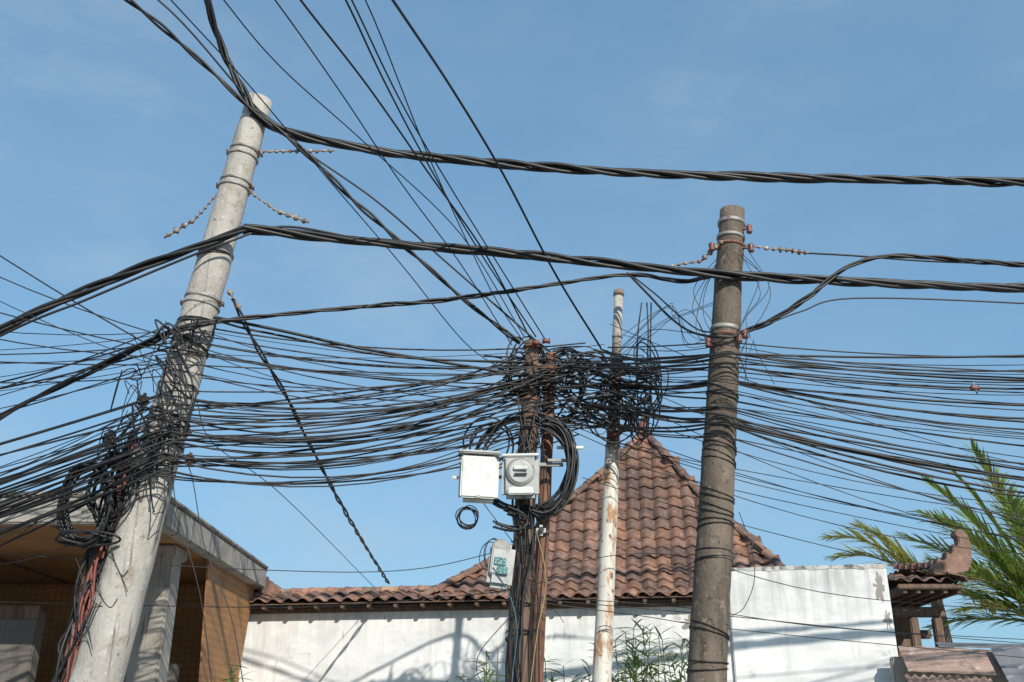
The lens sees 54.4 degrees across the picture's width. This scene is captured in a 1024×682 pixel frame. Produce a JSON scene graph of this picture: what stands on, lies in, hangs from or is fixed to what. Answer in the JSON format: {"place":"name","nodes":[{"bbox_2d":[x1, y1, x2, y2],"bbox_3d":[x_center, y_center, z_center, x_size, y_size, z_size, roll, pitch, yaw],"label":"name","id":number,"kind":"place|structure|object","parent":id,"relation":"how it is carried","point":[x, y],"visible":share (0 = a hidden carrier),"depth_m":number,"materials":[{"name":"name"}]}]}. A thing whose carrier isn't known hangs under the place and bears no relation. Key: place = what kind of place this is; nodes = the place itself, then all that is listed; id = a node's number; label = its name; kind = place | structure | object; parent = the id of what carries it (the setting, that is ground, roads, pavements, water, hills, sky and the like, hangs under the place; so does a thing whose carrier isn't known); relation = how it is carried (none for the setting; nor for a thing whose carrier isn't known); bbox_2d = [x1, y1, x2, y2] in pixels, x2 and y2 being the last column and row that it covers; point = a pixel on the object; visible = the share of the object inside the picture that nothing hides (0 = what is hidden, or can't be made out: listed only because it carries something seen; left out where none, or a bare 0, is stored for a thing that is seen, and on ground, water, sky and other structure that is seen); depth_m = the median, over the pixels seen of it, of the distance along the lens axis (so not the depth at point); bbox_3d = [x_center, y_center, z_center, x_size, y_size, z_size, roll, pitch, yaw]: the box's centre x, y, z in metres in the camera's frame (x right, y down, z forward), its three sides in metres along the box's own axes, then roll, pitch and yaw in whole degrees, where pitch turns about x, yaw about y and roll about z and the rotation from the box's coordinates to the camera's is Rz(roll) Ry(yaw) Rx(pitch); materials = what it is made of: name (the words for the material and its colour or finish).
{"place":"outdoors","nodes":[
{"label":"outdoors","id":0,"kind":"place"},
{"bbox_2d":[0,0,1023,649],"label":"sky","id":1,"kind":"structure","parent":0,"point":[113,137],"materials":[{"name":"blue"}]},
{"bbox_2d":[423,445,761,604],"bbox_3d":[1.654,3.136,16.415,5.096,2.904,5.372,-3,-22,8],"label":"roof underlay","id":2,"kind":"object","parent":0,"point":[582,596],"visible":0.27,"depth_m":14.11,"materials":[{"name":"brown"}]},
{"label":"pavement","id":3,"kind":"structure","parent":0,"visible":0},
{"bbox_2d":[0,611,45,681],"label":"grey wall","id":4,"kind":"structure","parent":3,"relation":"on","point":[20,643],"depth_m":11.14,"materials":[{"name":"grey concrete"}]},
{"bbox_2d":[0,605,40,618],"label":"grey wall trim","id":5,"kind":"structure","parent":4,"relation":"on","point":[19,611],"depth_m":11.23,"materials":[{"name":"grey concrete"}]},
{"bbox_2d":[60,429,138,679],"bbox_3d":[-3.690,2.771,8.156,0.673,4.254,0.108,0,-22,0],"label":"conduit pole","id":6,"kind":"object","parent":3,"relation":"on","point":[67,644],"visible":0.09,"depth_m":8.35,"materials":[{"name":"metal"}]},
{"bbox_2d":[124,663,179,681],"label":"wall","id":7,"kind":"structure","parent":3,"relation":"on","point":[173,672],"depth_m":11.99,"materials":[{"name":"grey concrete"}]},
{"bbox_2d":[125,557,180,681],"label":"column","id":8,"kind":"structure","parent":3,"relation":"on","point":[149,659],"depth_m":10.96,"materials":[{"name":"grey concrete"}]},
{"bbox_2d":[156,545,186,562],"bbox_3d":[-3.995,2.435,11.392,0.430,0.140,0.430,0,-22,0],"label":"column capital","id":9,"kind":"object","parent":8,"relation":"on","point":[176,552],"visible":0.48,"depth_m":11.21,"materials":[{"name":"grey concrete"}]},
{"bbox_2d":[69,92,333,681],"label":"utility pole","id":10,"kind":"object","parent":3,"relation":"on","point":[114,628],"visible":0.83,"depth_m":8.61,"materials":[{"name":"concrete"}]},
{"bbox_2d":[54,451,139,548],"bbox_3d":[-3.491,1.332,8.446,0.676,0.880,0.308,0,-22,0],"label":"cable coil","id":11,"kind":"object","parent":10,"relation":"attached to","point":[91,539],"visible":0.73,"depth_m":8.34,"materials":[{"name":"black rubber"}]},
{"bbox_2d":[60,439,140,681],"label":"red conduit cable","id":12,"kind":"object","parent":10,"relation":"attached to","point":[91,573],"visible":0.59,"depth_m":8.24,"materials":[{"name":"red plastic"}]},
{"bbox_2d":[231,298,389,583],"bbox_3d":[-1.930,1.475,11.493,0.496,1.785,5.788,-3,-22,8],"label":"power cable bundle","id":13,"kind":"object","parent":10,"relation":"attached to","point":[248,331],"visible":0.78,"depth_m":9.78,"materials":[{"name":"black rubber"}]},
{"bbox_2d":[124,0,545,349],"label":"power cable bundle","id":14,"kind":"object","parent":10,"relation":"attached to","point":[264,118],"visible":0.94,"depth_m":9.99,"materials":[{"name":"black rubber"}]},
{"bbox_2d":[0,272,710,420],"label":"power cable bundle","id":15,"kind":"object","parent":10,"relation":"attached to","point":[113,359],"visible":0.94,"depth_m":9.46,"materials":[{"name":"black rubber"}]},
{"bbox_2d":[51,248,738,681],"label":"cable tangle","id":16,"kind":"object","parent":10,"relation":"attached to","point":[561,432],"visible":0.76,"depth_m":9.38,"materials":[{"name":"black rubber"}]},
{"bbox_2d":[102,430,116,447],"bbox_3d":[-3.482,0.848,8.609,0.114,0.162,0.104,0,-22,0],"label":"cable splice closure","id":17,"kind":"object","parent":16,"relation":"attached to","point":[106,439],"visible":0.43,"depth_m":8.58,"materials":[{"name":"black plastic"}]},
{"bbox_2d":[137,393,149,407],"bbox_3d":[-3.235,0.524,8.740,0.090,0.141,0.101,0,-22,0],"label":"cable splice closure","id":18,"kind":"object","parent":16,"relation":"attached to","point":[144,395],"visible":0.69,"depth_m":8.71,"materials":[{"name":"black plastic"}]},
{"bbox_2d":[530,529,546,681],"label":"yellow drop wire","id":19,"kind":"object","parent":16,"relation":"hanging from","point":[542,605],"visible":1,"depth_m":8.91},
{"bbox_2d":[0,247,1023,681],"bbox_3d":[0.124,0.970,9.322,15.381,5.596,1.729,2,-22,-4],"label":"telecom cables","id":20,"kind":"object","parent":10,"relation":"attached to","point":[124,497],"visible":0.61,"depth_m":9.16,"materials":[{"name":"black rubber"}]},
{"bbox_2d":[184,452,193,463],"bbox_3d":[-2.767,1.010,8.544,0.061,0.109,0.100,-6,-23,15],"label":"cable splice closure","id":21,"kind":"object","parent":20,"relation":"attached to","point":[187,461],"visible":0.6,"depth_m":8.53,"materials":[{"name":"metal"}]},
{"bbox_2d":[638,396,651,405],"bbox_3d":[1.351,0.606,10.109,0.148,0.104,0.100,-2,-22,5],"label":"cable splice closure","id":22,"kind":"object","parent":20,"relation":"attached to","point":[647,398],"visible":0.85,"depth_m":10.08,"materials":[{"name":"black plastic"}]},
{"bbox_2d":[969,382,979,393],"bbox_3d":[4.424,0.450,9.525,0.080,0.123,0.056,0,-22,0],"label":"line spacer","id":23,"kind":"object","parent":20,"relation":"attached to","point":[973,387],"visible":1,"depth_m":9.51,"materials":[{"name":"metal"}]},
{"bbox_2d":[204,0,1023,186],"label":"power cable bundle","id":24,"kind":"object","parent":10,"relation":"attached to","point":[568,168],"visible":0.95,"depth_m":10.40,"materials":[{"name":"black rubber"}]},
{"bbox_2d":[217,661,252,681],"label":"creeper plant","id":25,"kind":"object","parent":3,"relation":"on","point":[231,673],"visible":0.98,"depth_m":12.04,"materials":[{"name":"green plant"}]},
{"bbox_2d":[436,651,591,681],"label":"bamboo shrub","id":26,"kind":"object","parent":3,"relation":"on","point":[551,679],"visible":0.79,"depth_m":11.58,"materials":[{"name":"green plant"}]},
{"bbox_2d":[530,352,556,681],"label":"rusty pipe pole","id":27,"kind":"object","parent":3,"relation":"on","point":[548,444],"visible":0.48,"depth_m":9.56,"materials":[{"name":"metal"}]},
{"bbox_2d":[536,525,545,535],"bbox_3d":[0.270,1.761,9.261,0.092,0.100,0.090,0,-22,0],"label":"cable junction box","id":28,"kind":"object","parent":27,"relation":"attached to","point":[541,530],"visible":0.98,"depth_m":9.24,"materials":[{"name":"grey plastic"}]},
{"bbox_2d":[505,338,582,681],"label":"timber pole","id":29,"kind":"object","parent":3,"relation":"on","point":[531,345],"visible":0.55,"depth_m":9.43,"materials":[{"name":"wood"}]},
{"bbox_2d":[170,0,601,369],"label":"overhead drop cable","id":30,"kind":"object","parent":29,"relation":"attached to","point":[416,128],"visible":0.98,"depth_m":8.58,"materials":[{"name":"black rubber"}]},
{"bbox_2d":[452,449,501,503],"bbox_3d":[-0.182,1.291,9.404,0.758,0.480,0.239,2,-22,-5],"label":"electric meter box","id":31,"kind":"object","parent":29,"relation":"attached to","point":[479,477],"visible":0.86,"depth_m":9.31,"materials":[{"name":"white plastic"}]},
{"bbox_2d":[486,539,515,589],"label":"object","id":32,"kind":"object","parent":29,"relation":"attached to","point":[502,557],"visible":1,"depth_m":8.98,"materials":[{"name":"grey plastic"}]},
{"bbox_2d":[493,567,517,680],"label":"blue drop wire","id":33,"kind":"object","parent":32,"relation":"attached to","point":[516,623],"visible":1,"depth_m":8.81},
{"bbox_2d":[502,453,538,498],"bbox_3d":[0.081,1.272,9.381,0.352,0.420,0.193,0,-22,0],"label":"electric meter box","id":34,"kind":"object","parent":29,"relation":"attached to","point":[520,475],"visible":1,"depth_m":9.33,"materials":[{"name":"grey plastic"}]},
{"bbox_2d":[592,289,623,681],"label":"steel pole","id":35,"kind":"object","parent":3,"relation":"on","point":[602,654],"visible":0.9,"depth_m":9.69,"materials":[{"name":"metal"}]},
{"bbox_2d":[575,618,688,681],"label":"bamboo shrub","id":36,"kind":"object","parent":3,"relation":"on","point":[635,663],"visible":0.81,"depth_m":11.52,"materials":[{"name":"green plant"}]},
{"bbox_2d":[670,205,808,681],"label":"utility pole","id":37,"kind":"object","parent":3,"relation":"on","point":[711,591],"visible":0.9,"depth_m":9.08,"materials":[{"name":"concrete"}]},
{"bbox_2d":[0,224,1023,336],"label":"power cable bundle","id":38,"kind":"object","parent":37,"relation":"attached to","point":[296,233],"visible":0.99,"depth_m":9.65,"materials":[{"name":"black rubber"}]},
{"bbox_2d":[627,252,1023,338],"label":"power cable bundle","id":39,"kind":"object","parent":37,"relation":"attached to","point":[833,276],"visible":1,"depth_m":9.79,"materials":[{"name":"black rubber"}]},
{"bbox_2d":[730,568,897,681],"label":"parapet wall","id":40,"kind":"structure","parent":3,"relation":"on","point":[759,656],"depth_m":13.04,"materials":[{"name":"white paint"}]},
{"bbox_2d":[732,564,886,570],"bbox_3d":[3.945,3.076,13.426,2.095,0.079,0.245,-3,-22,8],"label":"parapet capping","id":41,"kind":"object","parent":40,"relation":"on","point":[816,567],"visible":0.73,"depth_m":13.30,"materials":[{"name":"white concrete"}]},
{"bbox_2d":[873,571,884,599],"bbox_3d":[4.826,3.227,13.100,0.143,0.392,0.001,-3,-22,8],"label":"exposed render","id":42,"kind":"object","parent":40,"relation":"attached to","point":[880,586],"visible":0.94,"depth_m":13.09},
{"bbox_2d":[883,610,891,628],"bbox_3d":[4.876,3.624,12.931,0.120,0.254,0.001,-3,-22,8],"label":"exposed render","id":43,"kind":"object","parent":40,"relation":"attached to","point":[887,619],"visible":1,"depth_m":12.93,"materials":[{"name":"beige concrete"}]},
{"bbox_2d":[889,642,1023,681],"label":"sheet metal awning","id":44,"kind":"object","parent":3,"relation":"on","point":[913,664],"visible":0.98,"depth_m":12.30,"materials":[{"name":"metal"}]},
{"label":"ground","id":45,"kind":"structure","parent":0,"visible":0},
{"bbox_2d":[0,584,204,681],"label":"wall","id":46,"kind":"structure","parent":45,"relation":"on","point":[185,652],"depth_m":13.85,"materials":[{"name":"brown wood"}]},
{"bbox_2d":[0,526,206,583],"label":"woven soffit","id":47,"kind":"structure","parent":46,"relation":"on","point":[40,541],"depth_m":12.21,"materials":[{"name":"brown wood"}]},
{"bbox_2d":[0,558,69,584],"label":"soffit batten","id":48,"kind":"object","parent":47,"relation":"attached to","point":[33,571],"visible":1,"depth_m":12.96,"materials":[{"name":"brown wood"}]},
{"bbox_3d":[-8.348,3.111,13.705,9.305,0.140,7.455,0,-22,0],"label":"roof slab","id":49,"kind":"object","parent":47,"relation":"on","visible":0},
{"bbox_2d":[0,497,164,525],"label":"front fascia","id":50,"kind":"structure","parent":49,"relation":"attached to","point":[78,518],"depth_m":10.08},
{"bbox_2d":[2,491,102,496],"bbox_3d":[-8.260,1.577,10.191,9.480,0.048,0.140,0,-22,0],"label":"fascia lip","id":51,"kind":"object","parent":50,"relation":"on","point":[81,494],"depth_m":10.13,"materials":[{"name":"grey concrete"}]},
{"bbox_2d":[162,502,265,588],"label":"side fascia","id":52,"kind":"structure","parent":49,"relation":"attached to","point":[221,552],"depth_m":11.80,"materials":[{"name":"grey concrete"}]},
{"bbox_2d":[170,496,268,568],"bbox_3d":[-3.575,2.444,12.339,0.110,0.048,4.487,0,-22,0],"label":"side lip","id":53,"kind":"object","parent":52,"relation":"on","point":[193,515],"visible":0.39,"depth_m":11.91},
{"bbox_2d":[199,559,253,681],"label":"raked woven lining","id":54,"kind":"object","parent":49,"relation":"attached to","point":[221,639],"visible":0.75,"depth_m":12.87,"materials":[{"name":"brown wicker"}]},
{"bbox_2d":[238,600,734,681],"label":"front wall","id":55,"kind":"structure","parent":45,"relation":"on","point":[418,646],"depth_m":13.72,"materials":[{"name":"white paint"}]},
{"bbox_2d":[250,601,691,613],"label":"eave beam","id":56,"kind":"structure","parent":55,"relation":"attached to","point":[403,608],"depth_m":13.83,"materials":[{"name":"brown wood"}]},
{"bbox_2d":[367,604,373,608],"bbox_3d":[-1.976,3.697,13.875,0.050,0.050,0.180,-3,-22,8],"label":"rafter","id":57,"kind":"object","parent":56,"relation":"on","point":[370,606],"visible":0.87,"depth_m":13.81,"materials":[{"name":"brown wood"}]},
{"bbox_2d":[420,603,426,607],"bbox_3d":[-1.224,3.656,13.773,0.050,0.050,0.180,-3,-22,8],"label":"rafter","id":58,"kind":"object","parent":56,"relation":"on","point":[423,605],"visible":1,"depth_m":13.71,"materials":[{"name":"brown wood"}]},
{"bbox_2d":[664,651,676,661],"bbox_3d":[2.093,4.183,13.209,0.178,0.147,0.001,-3,-22,8],"label":"exposed render","id":59,"kind":"object","parent":55,"relation":"attached to","point":[670,656],"visible":0.69,"depth_m":13.21,"materials":[{"name":"grey concrete"}]},
{"bbox_2d":[680,615,690,628],"bbox_3d":[2.396,3.768,13.329,0.311,0.204,0.001,-3,-22,8],"label":"exposed render","id":60,"kind":"object","parent":55,"relation":"attached to","point":[685,626],"visible":0.37,"depth_m":13.33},
{"bbox_2d":[817,518,1009,647],"bbox_3d":[7.363,5.757,17.162,3.252,5.424,2.745,-14,-26,32],"label":"palm tree","id":61,"kind":"object","parent":45,"relation":"on","point":[903,557],"visible":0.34,"depth_m":17.81,"materials":[{"name":"green plant"}]},
{"bbox_2d":[887,529,972,656],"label":"garden pavilion","id":62,"kind":"structure","parent":45,"relation":"on","point":[907,584],"depth_m":14.23,"materials":[{"name":"wood"}]},
{"bbox_2d":[889,437,1023,632],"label":"palm tree","id":63,"kind":"object","parent":45,"relation":"on","point":[1010,568],"visible":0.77,"depth_m":15.21,"materials":[{"name":"green plant"}]},
{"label":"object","id":64,"kind":"object","parent":45,"relation":"on","visible":0},
{"bbox_2d":[250,592,501,607],"bbox_3d":[-2.067,3.667,14.108,3.910,0.270,0.580,-3,-22,8],"label":"eave underlay","id":65,"kind":"object","parent":64,"relation":"on","point":[318,600],"visible":0.12,"depth_m":14.11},
{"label":"rear wall","id":66,"kind":"object","parent":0,"visible":0},
{"bbox_2d":[249,435,785,602],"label":"roof tiles","id":67,"kind":"object","parent":66,"relation":"on","point":[655,536],"visible":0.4,"depth_m":14.61,"materials":[{"name":"brown tile"}]},
{"bbox_2d":[258,569,281,594],"bbox_3d":[-3.548,3.517,14.587,0.385,0.405,0.100,-3,-22,8],"label":"ridge ornament","id":68,"kind":"object","parent":67,"relation":"on","point":[270,587],"visible":0.52,"depth_m":14.50,"materials":[{"name":"ceramic"}]},
{"bbox_2d":[249,596,691,605],"bbox_3d":[-0.614,3.554,13.615,6.990,0.014,0.040,-3,-22,8],"label":"eave batten","id":69,"kind":"object","parent":67,"relation":"attached to","point":[458,601],"visible":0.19,"depth_m":13.64,"materials":[{"name":"brown wood"}]},
{"bbox_2d":[635,417,651,445],"bbox_3d":[2.238,1.540,16.956,0.400,0.600,0.400,0,-22,0],"label":"roof finial","id":70,"kind":"object","parent":67,"relation":"on","point":[641,436],"visible":0.24,"depth_m":16.79,"materials":[{"name":"brown ceramic"}]}
]}

